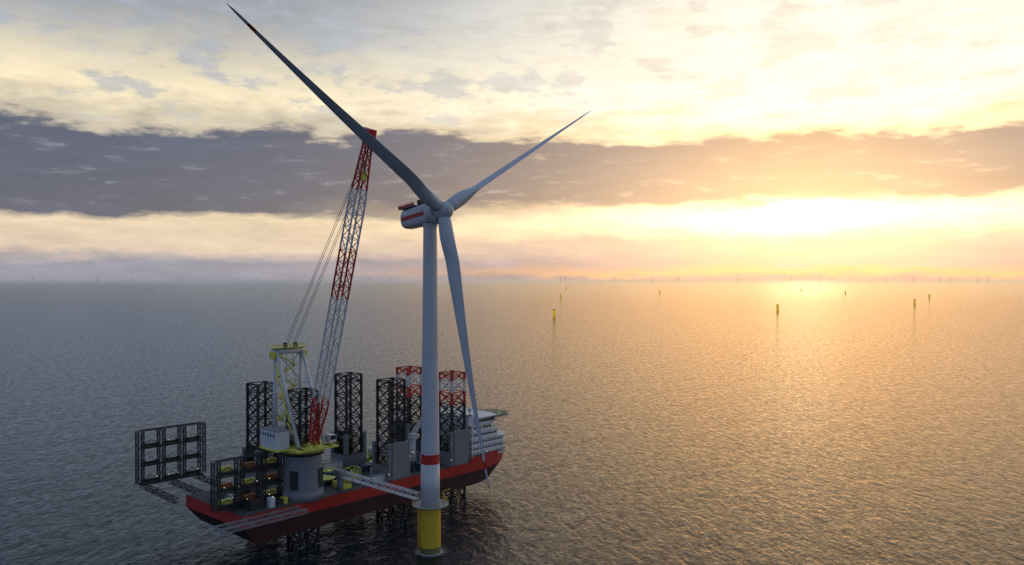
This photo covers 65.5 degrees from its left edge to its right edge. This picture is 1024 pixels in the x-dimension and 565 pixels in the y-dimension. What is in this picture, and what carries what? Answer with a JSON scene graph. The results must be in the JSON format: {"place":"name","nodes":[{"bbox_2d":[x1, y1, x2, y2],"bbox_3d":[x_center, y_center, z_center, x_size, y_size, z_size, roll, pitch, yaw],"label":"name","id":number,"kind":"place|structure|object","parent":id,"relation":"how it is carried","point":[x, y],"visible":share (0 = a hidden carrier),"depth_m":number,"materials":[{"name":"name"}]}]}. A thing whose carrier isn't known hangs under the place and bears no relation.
{"place":"outdoors","nodes":[
{"label":"outdoors","id":0,"kind":"place"},
{"bbox_2d":[0,280,1023,564],"bbox_3d":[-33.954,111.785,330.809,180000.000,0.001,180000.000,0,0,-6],"label":"sea","id":1,"kind":"structure","parent":0,"point":[744,422],"depth_m":674.33,"materials":[{"name":"liquid"}]},
{"bbox_2d":[135,127,509,548],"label":"jack up vessel","id":2,"kind":"object","parent":1,"relation":"on","point":[266,496],"visible":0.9,"depth_m":352.67,"materials":[{"name":"red metal"}]},
{"bbox_2d":[225,2,589,556],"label":"wind turbine","id":3,"kind":"object","parent":1,"relation":"on","point":[431,211],"visible":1,"depth_m":326.97,"materials":[{"name":"white metal"}]},
{"bbox_2d":[32,276,988,281],"bbox_3d":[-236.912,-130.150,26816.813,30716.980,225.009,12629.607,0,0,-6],"label":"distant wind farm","id":4,"kind":"object","parent":1,"relation":"on","point":[557,277],"visible":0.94,"depth_m":25730.41},
{"bbox_2d":[0,0,1023,279],"label":"sky","id":5,"kind":"structure","parent":0,"point":[140,139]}
]}

